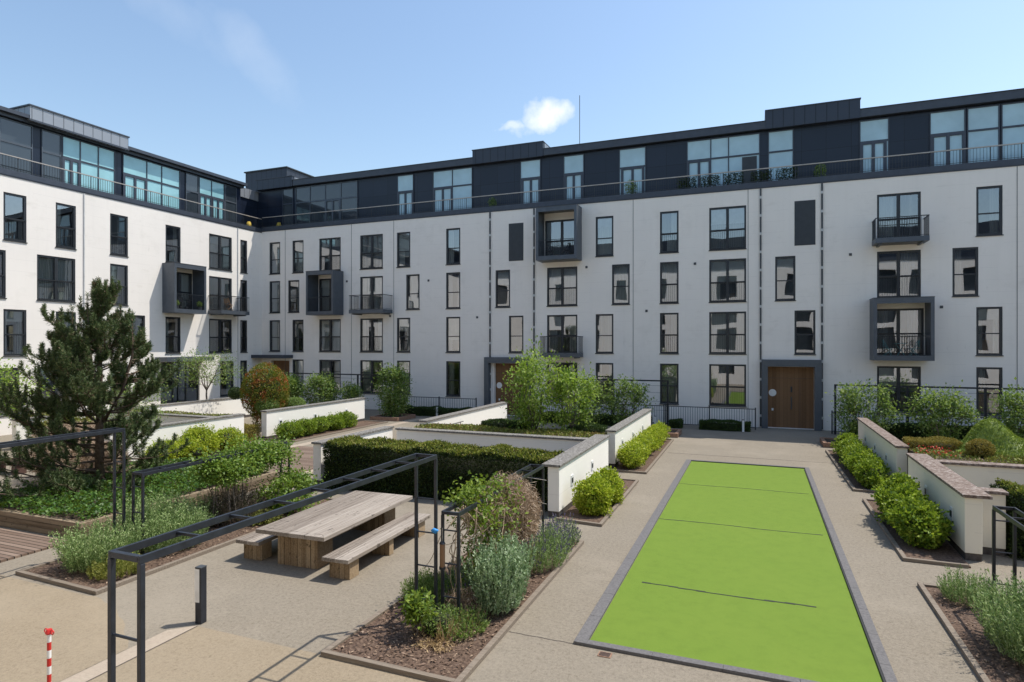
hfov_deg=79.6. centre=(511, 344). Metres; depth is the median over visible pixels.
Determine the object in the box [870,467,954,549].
bush
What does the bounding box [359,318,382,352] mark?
window
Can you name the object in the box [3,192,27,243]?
window
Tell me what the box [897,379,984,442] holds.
espalier shrub
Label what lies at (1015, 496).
hedge
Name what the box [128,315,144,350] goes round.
window
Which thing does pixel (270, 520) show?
shrub
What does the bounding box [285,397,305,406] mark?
topiary
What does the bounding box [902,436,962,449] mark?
hedge
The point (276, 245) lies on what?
window
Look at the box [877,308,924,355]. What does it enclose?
window
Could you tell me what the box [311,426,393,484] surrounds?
garden wall
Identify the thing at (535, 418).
young tree
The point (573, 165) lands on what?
penthouse window
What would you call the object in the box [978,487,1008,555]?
garden wall
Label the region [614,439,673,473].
flower bed
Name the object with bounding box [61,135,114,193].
penthouse window
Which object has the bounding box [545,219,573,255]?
window
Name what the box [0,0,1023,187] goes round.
sky
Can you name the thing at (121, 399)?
window
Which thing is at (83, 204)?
apartment building
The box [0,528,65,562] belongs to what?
boardwalk
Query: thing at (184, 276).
window
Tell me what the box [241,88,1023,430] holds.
apartment building
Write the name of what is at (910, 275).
window
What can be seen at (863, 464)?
hedge
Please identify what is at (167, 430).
garden wall
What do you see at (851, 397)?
espalier shrub
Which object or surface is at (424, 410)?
hedge
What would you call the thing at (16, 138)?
penthouse window
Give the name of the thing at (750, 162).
open doorway
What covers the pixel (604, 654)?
drain cover
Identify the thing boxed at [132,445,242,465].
flower bed
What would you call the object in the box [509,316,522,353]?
window
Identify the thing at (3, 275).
window
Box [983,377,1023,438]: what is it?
espalier shrub
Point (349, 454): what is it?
hedge
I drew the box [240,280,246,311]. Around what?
window
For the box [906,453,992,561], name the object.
garden wall
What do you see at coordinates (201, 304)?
pot plant
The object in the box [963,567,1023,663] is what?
lavender
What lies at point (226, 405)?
garden wall
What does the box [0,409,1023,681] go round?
ground
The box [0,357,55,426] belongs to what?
tree
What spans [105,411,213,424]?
garden wall
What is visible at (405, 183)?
penthouse window
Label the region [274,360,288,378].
entrance door
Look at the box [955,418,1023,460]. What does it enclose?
bush
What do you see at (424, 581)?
rosemary
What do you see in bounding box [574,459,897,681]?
bowling green
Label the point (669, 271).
window
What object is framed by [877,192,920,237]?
window
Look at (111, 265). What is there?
window
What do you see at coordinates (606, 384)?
trellis frame
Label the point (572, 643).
gravel joint
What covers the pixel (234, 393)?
topiary
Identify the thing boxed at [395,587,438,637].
rose bush
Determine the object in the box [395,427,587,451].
garden wall
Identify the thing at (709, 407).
railing fence
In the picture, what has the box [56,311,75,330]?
window
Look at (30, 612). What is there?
sandy path
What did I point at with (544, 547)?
lavender
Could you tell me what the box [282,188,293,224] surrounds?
penthouse window
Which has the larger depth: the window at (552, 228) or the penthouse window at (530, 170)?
the penthouse window at (530, 170)
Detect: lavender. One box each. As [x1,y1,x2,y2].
[44,467,93,490]
[48,514,146,572]
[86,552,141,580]
[103,486,199,541]
[124,498,217,552]
[438,556,478,600]
[477,532,538,569]
[522,520,573,572]
[544,512,581,545]
[935,564,997,606]
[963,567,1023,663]
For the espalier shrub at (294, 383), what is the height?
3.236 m
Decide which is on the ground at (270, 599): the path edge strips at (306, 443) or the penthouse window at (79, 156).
the path edge strips at (306, 443)
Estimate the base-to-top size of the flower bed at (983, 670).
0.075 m
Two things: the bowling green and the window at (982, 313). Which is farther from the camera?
the window at (982, 313)
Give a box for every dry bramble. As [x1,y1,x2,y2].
[20,437,134,472]
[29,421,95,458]
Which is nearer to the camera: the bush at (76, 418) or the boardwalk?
the boardwalk
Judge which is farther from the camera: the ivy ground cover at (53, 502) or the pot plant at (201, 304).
the pot plant at (201, 304)
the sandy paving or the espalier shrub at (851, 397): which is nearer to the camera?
the sandy paving
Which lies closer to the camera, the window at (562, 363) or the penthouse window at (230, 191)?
the window at (562, 363)
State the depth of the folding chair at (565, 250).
38.13 m
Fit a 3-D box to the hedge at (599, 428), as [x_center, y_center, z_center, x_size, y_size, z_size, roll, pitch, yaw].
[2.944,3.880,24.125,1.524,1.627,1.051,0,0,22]
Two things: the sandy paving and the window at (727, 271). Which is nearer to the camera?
the sandy paving
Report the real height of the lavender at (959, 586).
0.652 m
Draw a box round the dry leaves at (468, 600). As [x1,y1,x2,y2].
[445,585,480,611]
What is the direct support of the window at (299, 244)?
in the apartment building at (785, 302)
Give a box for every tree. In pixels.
[0,276,190,498]
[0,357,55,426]
[165,346,248,398]
[498,328,566,429]
[539,356,600,429]
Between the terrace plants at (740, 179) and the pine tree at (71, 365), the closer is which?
the pine tree at (71, 365)
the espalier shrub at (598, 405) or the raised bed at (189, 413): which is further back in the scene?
the espalier shrub at (598, 405)
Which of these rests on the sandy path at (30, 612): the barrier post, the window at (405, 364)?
the barrier post
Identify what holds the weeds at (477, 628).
on the flower bed at (461, 673)
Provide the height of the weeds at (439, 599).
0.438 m
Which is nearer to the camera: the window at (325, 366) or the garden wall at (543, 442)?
the garden wall at (543, 442)
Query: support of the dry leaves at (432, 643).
on the flower bed at (461, 673)
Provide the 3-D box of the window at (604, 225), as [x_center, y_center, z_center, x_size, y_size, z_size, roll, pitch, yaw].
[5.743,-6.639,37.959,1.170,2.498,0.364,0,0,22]
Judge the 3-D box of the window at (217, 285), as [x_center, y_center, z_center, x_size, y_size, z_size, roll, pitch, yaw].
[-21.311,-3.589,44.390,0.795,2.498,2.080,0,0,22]
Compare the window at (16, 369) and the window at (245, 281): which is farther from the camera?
the window at (245, 281)
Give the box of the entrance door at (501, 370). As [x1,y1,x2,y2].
[496,363,526,414]
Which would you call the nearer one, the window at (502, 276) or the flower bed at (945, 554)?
the flower bed at (945, 554)
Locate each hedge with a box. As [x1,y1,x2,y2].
[244,423,260,440]
[322,434,563,511]
[400,405,472,416]
[481,418,531,428]
[532,411,652,425]
[567,422,607,432]
[617,421,670,468]
[669,418,683,428]
[698,419,750,431]
[830,432,891,489]
[849,420,1022,441]
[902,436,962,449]
[989,477,1023,560]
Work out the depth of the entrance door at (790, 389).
34.17 m
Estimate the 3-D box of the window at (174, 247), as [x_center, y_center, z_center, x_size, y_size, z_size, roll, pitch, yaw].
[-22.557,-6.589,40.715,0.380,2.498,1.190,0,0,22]
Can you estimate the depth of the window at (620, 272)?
37.68 m
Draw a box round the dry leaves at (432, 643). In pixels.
[411,636,456,652]
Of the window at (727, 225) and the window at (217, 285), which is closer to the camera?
the window at (727, 225)
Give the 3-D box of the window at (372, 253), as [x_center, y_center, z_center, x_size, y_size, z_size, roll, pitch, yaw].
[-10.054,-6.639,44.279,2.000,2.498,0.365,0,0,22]
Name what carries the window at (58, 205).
in the apartment building at (83, 204)
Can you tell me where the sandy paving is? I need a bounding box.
[88,626,428,681]
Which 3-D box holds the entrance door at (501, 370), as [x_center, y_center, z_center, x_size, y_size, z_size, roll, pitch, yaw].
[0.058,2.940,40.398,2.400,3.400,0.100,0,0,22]
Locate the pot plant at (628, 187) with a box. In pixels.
[624,179,636,193]
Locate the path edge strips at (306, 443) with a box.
[257,418,424,489]
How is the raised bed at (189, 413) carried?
on the ground at (270, 599)
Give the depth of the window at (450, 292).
41.93 m
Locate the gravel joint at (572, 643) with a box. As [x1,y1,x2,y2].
[509,453,822,643]
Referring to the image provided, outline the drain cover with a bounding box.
[597,651,611,657]
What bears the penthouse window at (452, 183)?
in the apartment building at (785, 302)
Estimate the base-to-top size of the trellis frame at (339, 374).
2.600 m
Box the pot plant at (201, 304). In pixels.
[197,301,202,309]
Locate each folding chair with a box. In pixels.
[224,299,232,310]
[564,242,570,254]
[882,340,891,354]
[909,340,919,355]
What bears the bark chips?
on the ground at (270, 599)
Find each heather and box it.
[185,494,228,525]
[195,480,267,525]
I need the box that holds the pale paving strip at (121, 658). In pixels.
[61,625,197,681]
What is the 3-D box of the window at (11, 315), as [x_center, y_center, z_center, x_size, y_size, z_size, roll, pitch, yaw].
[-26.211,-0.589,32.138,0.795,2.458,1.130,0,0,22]
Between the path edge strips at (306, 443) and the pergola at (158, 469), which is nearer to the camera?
the pergola at (158, 469)
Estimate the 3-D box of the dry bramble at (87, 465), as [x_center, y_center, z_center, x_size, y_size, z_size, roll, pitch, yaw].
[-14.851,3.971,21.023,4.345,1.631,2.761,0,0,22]
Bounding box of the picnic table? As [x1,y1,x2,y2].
[256,491,412,568]
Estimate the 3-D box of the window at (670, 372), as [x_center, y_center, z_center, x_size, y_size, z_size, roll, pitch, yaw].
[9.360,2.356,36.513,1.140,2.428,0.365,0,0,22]
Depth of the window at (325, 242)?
45.56 m
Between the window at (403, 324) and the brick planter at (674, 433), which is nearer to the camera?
the brick planter at (674, 433)
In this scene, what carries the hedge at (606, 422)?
on the ground at (270, 599)
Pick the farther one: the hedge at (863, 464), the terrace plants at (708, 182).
the terrace plants at (708, 182)
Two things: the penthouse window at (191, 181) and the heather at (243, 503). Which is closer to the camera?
the heather at (243, 503)
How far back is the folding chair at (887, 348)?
31.60 m
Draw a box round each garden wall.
[10,396,252,448]
[104,413,244,464]
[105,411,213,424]
[260,397,365,439]
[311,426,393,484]
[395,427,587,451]
[418,402,506,424]
[542,434,609,517]
[605,409,651,467]
[857,417,908,477]
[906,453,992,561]
[935,459,1023,487]
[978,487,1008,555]
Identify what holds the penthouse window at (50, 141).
in the apartment building at (83, 204)
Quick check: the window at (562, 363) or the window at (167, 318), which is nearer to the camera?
the window at (562, 363)
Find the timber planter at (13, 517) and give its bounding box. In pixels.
[0,460,276,538]
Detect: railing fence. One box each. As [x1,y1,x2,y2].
[404,396,476,407]
[543,401,664,422]
[665,404,755,429]
[831,410,1017,433]
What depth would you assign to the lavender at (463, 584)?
11.29 m
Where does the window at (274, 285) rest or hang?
in the apartment building at (785, 302)
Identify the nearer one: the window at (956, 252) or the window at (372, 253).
the window at (956, 252)
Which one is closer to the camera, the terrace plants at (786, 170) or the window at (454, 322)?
the terrace plants at (786, 170)
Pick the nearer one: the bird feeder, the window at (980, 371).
the bird feeder
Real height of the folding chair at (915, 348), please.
0.914 m
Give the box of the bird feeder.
[439,528,445,569]
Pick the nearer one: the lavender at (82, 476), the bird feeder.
the bird feeder
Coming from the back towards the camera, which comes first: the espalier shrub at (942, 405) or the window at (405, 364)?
the window at (405, 364)
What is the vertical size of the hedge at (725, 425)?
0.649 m
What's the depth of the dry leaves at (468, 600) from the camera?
10.63 m
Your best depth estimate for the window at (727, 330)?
35.36 m
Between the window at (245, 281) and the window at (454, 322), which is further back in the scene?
the window at (245, 281)
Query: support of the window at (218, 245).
in the apartment building at (83, 204)
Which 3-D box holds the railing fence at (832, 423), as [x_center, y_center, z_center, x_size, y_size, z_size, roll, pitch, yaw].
[22.237,4.055,29.878,11.960,1.210,0.060,0,0,22]
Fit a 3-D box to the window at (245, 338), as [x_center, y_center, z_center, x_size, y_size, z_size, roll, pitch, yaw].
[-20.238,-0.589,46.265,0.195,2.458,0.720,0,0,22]
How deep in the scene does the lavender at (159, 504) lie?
14.34 m
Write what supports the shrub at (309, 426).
on the flower bed at (365, 423)
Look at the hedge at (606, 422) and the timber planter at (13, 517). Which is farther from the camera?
the hedge at (606, 422)
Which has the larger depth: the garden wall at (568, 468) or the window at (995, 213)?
the window at (995, 213)
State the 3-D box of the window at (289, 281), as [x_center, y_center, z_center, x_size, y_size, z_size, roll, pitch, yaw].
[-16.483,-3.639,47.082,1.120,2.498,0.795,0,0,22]
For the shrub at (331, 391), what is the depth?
39.97 m
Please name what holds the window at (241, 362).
in the apartment building at (83, 204)
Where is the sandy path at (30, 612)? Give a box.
[0,575,128,681]
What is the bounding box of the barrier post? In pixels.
[44,628,54,681]
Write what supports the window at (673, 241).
in the apartment building at (785, 302)
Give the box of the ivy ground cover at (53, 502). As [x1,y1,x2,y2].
[0,456,274,521]
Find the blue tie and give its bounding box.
[431,528,437,533]
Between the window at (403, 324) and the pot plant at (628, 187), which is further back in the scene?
the window at (403, 324)
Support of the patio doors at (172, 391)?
in the apartment building at (83, 204)
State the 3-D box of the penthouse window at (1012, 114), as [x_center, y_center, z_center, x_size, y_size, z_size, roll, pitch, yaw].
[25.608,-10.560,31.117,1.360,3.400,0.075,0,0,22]
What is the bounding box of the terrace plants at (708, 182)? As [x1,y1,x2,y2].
[699,174,719,186]
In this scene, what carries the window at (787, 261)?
in the apartment building at (785, 302)
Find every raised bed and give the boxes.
[130,410,229,415]
[413,422,606,437]
[904,441,1023,473]
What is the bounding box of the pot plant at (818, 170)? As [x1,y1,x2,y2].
[814,164,826,176]
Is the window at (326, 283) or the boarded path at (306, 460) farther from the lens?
the window at (326, 283)
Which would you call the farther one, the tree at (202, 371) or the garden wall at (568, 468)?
the tree at (202, 371)
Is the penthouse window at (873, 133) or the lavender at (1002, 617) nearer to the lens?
the lavender at (1002, 617)
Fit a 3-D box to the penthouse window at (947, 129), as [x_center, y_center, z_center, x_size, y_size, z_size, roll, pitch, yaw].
[22.831,-10.560,32.218,1.585,3.400,0.095,0,0,22]
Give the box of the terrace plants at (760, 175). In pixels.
[750,169,772,182]
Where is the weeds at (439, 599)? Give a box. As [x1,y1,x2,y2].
[421,584,456,611]
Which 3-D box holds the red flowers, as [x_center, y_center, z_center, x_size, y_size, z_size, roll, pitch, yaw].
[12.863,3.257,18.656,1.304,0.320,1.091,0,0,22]
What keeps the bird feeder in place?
hanging from the pergola at (123, 553)
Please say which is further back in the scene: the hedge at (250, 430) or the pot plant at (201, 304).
the pot plant at (201, 304)
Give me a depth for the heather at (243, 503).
15.94 m
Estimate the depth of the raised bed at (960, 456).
18.04 m
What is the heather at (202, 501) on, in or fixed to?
on the flower bed at (69, 582)
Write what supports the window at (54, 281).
in the apartment building at (83, 204)
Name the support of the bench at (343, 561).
on the ground at (270, 599)
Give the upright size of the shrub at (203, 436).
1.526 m
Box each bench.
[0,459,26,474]
[236,532,277,560]
[322,512,430,579]
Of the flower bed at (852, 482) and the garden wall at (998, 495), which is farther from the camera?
the flower bed at (852, 482)
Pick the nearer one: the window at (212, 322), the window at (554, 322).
the window at (554, 322)
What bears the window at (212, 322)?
in the apartment building at (83, 204)
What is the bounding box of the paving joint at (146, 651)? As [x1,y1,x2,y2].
[86,626,196,681]
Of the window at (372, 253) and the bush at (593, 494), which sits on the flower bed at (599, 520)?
the bush at (593, 494)
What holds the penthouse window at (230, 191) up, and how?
in the apartment building at (83, 204)
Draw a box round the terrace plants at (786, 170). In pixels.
[775,166,798,179]
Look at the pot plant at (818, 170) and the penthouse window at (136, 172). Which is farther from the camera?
the penthouse window at (136, 172)
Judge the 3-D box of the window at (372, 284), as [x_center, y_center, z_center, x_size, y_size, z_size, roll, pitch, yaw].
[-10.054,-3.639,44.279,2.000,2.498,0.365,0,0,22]
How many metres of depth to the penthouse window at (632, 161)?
38.32 m
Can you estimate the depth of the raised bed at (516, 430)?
23.88 m
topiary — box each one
[228,387,243,399]
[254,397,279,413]
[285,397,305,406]
[965,438,995,457]
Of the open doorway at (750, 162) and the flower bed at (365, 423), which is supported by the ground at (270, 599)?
the flower bed at (365, 423)
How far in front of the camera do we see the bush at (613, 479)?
17.80 m
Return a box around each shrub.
[144,422,247,460]
[240,362,290,426]
[248,457,331,516]
[249,507,282,525]
[274,419,303,438]
[279,372,307,406]
[296,416,317,435]
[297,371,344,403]
[310,414,331,432]
[327,411,346,429]
[336,411,357,427]
[337,379,368,406]
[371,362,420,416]
[417,603,458,637]
[563,374,613,426]
[598,373,657,425]
[825,378,904,438]
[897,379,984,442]
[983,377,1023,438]
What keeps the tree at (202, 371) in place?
on the ground at (270, 599)
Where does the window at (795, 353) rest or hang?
in the apartment building at (785, 302)
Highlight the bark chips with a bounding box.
[30,499,1023,681]
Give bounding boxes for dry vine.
[424,470,542,607]
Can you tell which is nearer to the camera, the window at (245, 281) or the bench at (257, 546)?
the bench at (257, 546)
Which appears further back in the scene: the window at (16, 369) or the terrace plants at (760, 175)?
the terrace plants at (760, 175)
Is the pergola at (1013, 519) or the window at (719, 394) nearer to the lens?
the pergola at (1013, 519)
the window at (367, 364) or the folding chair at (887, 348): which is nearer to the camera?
the folding chair at (887, 348)
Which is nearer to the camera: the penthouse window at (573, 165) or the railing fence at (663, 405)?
the railing fence at (663, 405)
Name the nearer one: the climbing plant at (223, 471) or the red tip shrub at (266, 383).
the climbing plant at (223, 471)
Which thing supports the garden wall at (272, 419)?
on the ground at (270, 599)
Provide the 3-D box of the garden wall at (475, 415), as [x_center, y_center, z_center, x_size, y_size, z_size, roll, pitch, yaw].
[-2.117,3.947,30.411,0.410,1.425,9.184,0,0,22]
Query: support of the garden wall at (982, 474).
on the ground at (270, 599)
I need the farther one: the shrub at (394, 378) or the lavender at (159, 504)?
the shrub at (394, 378)
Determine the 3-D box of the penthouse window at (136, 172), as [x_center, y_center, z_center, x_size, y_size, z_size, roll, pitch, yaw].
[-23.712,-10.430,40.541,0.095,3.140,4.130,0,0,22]
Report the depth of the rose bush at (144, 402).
25.99 m
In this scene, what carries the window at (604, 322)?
in the apartment building at (785, 302)
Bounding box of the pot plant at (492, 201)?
[488,197,496,206]
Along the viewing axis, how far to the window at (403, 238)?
43.38 m
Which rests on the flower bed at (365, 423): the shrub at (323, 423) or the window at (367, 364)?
the shrub at (323, 423)
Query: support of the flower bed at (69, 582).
on the ground at (270, 599)
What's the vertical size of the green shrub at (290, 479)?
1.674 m
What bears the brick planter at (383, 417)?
on the ground at (270, 599)
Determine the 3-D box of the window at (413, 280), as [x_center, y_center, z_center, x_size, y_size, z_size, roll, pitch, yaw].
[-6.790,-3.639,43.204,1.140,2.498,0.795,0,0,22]
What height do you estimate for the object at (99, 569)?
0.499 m
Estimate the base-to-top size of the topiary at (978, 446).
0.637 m
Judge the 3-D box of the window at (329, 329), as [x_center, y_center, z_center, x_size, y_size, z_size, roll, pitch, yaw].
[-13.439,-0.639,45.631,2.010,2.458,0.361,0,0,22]
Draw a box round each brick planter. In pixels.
[370,413,415,421]
[666,429,681,437]
[820,437,836,447]
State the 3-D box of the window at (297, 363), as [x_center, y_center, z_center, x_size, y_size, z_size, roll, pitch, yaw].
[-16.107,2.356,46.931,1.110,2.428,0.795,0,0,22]
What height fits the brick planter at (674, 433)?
0.220 m
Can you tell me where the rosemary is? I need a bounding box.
[399,567,453,603]
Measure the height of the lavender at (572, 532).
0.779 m
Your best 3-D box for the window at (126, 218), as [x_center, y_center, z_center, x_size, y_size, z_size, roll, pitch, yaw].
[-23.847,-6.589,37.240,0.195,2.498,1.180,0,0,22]
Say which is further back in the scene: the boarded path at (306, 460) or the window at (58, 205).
the window at (58, 205)
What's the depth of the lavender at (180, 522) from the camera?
13.71 m
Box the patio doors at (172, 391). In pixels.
[161,361,198,402]
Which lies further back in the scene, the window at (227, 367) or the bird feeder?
the window at (227, 367)
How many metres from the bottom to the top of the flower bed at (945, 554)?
0.075 m
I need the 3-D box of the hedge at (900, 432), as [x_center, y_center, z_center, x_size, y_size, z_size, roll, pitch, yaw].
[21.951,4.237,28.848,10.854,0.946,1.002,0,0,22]
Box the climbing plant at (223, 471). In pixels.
[179,433,302,527]
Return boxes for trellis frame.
[283,372,397,404]
[561,378,612,413]
[613,379,668,426]
[834,384,1023,434]
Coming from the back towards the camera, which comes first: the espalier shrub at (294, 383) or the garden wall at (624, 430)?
the espalier shrub at (294, 383)
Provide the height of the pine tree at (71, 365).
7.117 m
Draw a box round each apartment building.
[0,103,261,435]
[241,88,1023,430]
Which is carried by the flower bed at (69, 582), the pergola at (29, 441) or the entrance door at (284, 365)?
the pergola at (29, 441)
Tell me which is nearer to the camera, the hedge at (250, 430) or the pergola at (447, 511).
the pergola at (447, 511)
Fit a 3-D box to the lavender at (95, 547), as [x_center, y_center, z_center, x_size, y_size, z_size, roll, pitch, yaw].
[-8.579,4.152,12.816,1.736,0.956,1.908,0,0,22]
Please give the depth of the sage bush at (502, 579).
10.45 m
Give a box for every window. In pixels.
[0,117,32,174]
[0,250,6,298]
[0,368,18,416]
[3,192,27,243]
[3,309,25,356]
[36,254,75,302]
[37,368,70,404]
[41,129,60,180]
[56,202,76,249]
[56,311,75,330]
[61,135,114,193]
[110,213,128,257]
[110,264,127,305]
[110,365,127,406]
[122,154,179,208]
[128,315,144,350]
[165,225,179,262]
[166,317,181,353]
[177,272,191,308]
[185,173,198,213]
[199,177,224,219]
[209,233,232,271]
[209,276,231,310]
[209,319,232,352]
[220,361,232,396]
[225,184,236,222]
[240,240,247,273]
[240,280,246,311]
[240,320,247,352]
[240,360,246,387]
[269,242,279,274]
[269,281,279,313]
[269,320,279,351]
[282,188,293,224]
[288,280,299,312]
[292,240,303,273]
[293,320,302,351]
[293,359,302,386]
[296,181,357,223]
[319,237,340,270]
[319,278,330,310]
[319,319,340,351]
[319,360,340,392]
[359,234,382,269]
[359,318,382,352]
[360,276,382,309]
[360,360,382,393]
[396,232,409,267]
[396,318,410,352]
[397,174,413,214]
[397,361,410,395]
[406,274,419,309]
[433,167,472,211]
[445,317,460,352]
[445,361,459,396]
[446,228,460,264]
[446,272,460,308]
[495,270,510,307]
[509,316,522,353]
[520,159,540,203]
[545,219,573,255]
[546,266,577,306]
[547,315,576,352]
[547,362,576,400]
[563,154,583,199]
[595,314,613,353]
[596,216,612,256]
[596,363,612,402]
[612,264,629,304]
[619,146,645,194]
[659,211,678,253]
[659,261,678,303]
[660,313,678,353]
[660,364,678,404]
[687,133,759,187]
[709,205,746,250]
[709,258,746,302]
[709,311,746,354]
[709,364,746,407]
[768,129,793,180]
[775,256,795,301]
[794,310,815,354]
[859,117,888,172]
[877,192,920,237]
[877,250,920,297]
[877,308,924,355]
[877,366,920,412]
[929,108,965,165]
[952,247,978,296]
[967,104,999,162]
[976,185,1003,236]
[976,307,1003,355]
[976,367,1001,415]
[1001,101,1023,159]
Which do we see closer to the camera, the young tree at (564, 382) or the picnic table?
the picnic table
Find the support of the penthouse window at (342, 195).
in the apartment building at (785, 302)
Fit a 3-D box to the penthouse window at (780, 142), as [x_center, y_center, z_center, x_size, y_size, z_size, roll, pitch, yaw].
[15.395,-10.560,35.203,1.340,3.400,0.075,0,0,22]
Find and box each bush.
[8,408,111,428]
[95,375,179,423]
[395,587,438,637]
[456,529,536,617]
[571,472,615,516]
[585,465,627,504]
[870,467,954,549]
[955,418,1023,460]
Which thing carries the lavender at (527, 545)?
on the flower bed at (461, 673)
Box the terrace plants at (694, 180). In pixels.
[676,176,696,188]
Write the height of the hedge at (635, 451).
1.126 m
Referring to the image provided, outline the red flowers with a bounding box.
[908,443,962,456]
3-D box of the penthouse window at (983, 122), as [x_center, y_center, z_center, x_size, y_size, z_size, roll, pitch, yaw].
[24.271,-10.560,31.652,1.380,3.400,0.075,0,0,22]
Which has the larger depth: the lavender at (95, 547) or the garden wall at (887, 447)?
the garden wall at (887, 447)
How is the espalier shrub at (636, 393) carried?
on the ground at (270, 599)
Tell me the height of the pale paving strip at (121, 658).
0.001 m
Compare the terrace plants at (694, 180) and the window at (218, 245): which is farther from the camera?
the window at (218, 245)
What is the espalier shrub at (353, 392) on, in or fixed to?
on the ground at (270, 599)
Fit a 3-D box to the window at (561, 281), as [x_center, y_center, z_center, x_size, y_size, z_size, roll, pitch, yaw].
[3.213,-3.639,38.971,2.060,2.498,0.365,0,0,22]
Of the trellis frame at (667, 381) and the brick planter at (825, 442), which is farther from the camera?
the trellis frame at (667, 381)
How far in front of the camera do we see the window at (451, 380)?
41.93 m
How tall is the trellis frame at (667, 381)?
2.620 m
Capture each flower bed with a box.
[15,492,334,594]
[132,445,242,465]
[265,420,387,441]
[321,536,583,681]
[555,478,638,526]
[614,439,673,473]
[825,450,875,492]
[862,498,970,568]
[917,582,1023,681]
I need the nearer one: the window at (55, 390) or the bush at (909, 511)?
the bush at (909, 511)
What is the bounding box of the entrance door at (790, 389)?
[768,367,813,428]
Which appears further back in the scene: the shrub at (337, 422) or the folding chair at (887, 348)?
the shrub at (337, 422)
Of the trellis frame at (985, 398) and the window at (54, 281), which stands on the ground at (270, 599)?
the trellis frame at (985, 398)
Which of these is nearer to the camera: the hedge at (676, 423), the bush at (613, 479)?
the bush at (613, 479)
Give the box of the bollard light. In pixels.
[195,565,206,624]
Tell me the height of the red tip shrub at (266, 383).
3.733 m
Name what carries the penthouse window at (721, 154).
in the apartment building at (785, 302)
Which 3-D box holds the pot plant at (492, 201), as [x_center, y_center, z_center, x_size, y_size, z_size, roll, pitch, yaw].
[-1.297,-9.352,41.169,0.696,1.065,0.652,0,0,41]
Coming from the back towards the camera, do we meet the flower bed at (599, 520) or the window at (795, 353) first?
the window at (795, 353)
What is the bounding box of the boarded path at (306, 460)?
[265,446,312,478]
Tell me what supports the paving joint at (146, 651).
on the sandy paving
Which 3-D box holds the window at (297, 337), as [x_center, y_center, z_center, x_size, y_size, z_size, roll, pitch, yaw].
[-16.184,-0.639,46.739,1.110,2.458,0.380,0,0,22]
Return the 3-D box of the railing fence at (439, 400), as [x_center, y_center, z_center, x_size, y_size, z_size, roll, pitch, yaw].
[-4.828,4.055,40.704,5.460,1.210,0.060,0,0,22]
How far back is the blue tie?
9.92 m
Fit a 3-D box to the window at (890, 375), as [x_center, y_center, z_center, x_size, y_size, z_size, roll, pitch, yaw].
[20.219,2.356,32.169,2.030,2.428,0.365,0,0,22]
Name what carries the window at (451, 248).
in the apartment building at (785, 302)
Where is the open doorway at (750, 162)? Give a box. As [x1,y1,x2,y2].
[742,156,756,182]
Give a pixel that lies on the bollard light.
(200, 594)
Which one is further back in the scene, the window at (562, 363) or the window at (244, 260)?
the window at (244, 260)
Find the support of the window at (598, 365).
in the apartment building at (785, 302)
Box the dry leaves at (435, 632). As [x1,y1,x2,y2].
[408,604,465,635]
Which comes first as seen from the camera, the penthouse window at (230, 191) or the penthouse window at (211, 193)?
the penthouse window at (211, 193)
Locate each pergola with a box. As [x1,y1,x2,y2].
[0,428,125,541]
[107,453,437,681]
[132,442,289,554]
[441,464,543,620]
[992,505,1023,588]
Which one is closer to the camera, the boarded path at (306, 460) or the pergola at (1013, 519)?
the pergola at (1013, 519)
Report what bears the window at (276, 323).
in the apartment building at (785, 302)
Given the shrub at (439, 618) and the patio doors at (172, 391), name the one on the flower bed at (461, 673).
the shrub at (439, 618)
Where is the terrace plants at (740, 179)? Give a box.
[724,172,743,184]
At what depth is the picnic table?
13.46 m
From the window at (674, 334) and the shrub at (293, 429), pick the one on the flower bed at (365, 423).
the shrub at (293, 429)
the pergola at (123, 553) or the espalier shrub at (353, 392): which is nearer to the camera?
the pergola at (123, 553)
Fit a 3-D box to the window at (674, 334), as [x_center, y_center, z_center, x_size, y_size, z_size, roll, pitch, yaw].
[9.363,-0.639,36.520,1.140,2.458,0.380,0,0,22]
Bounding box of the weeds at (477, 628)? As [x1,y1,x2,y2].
[437,602,490,642]
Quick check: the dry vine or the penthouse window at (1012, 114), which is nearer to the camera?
the dry vine
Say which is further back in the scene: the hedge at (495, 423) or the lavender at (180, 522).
the hedge at (495, 423)
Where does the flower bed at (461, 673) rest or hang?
on the ground at (270, 599)

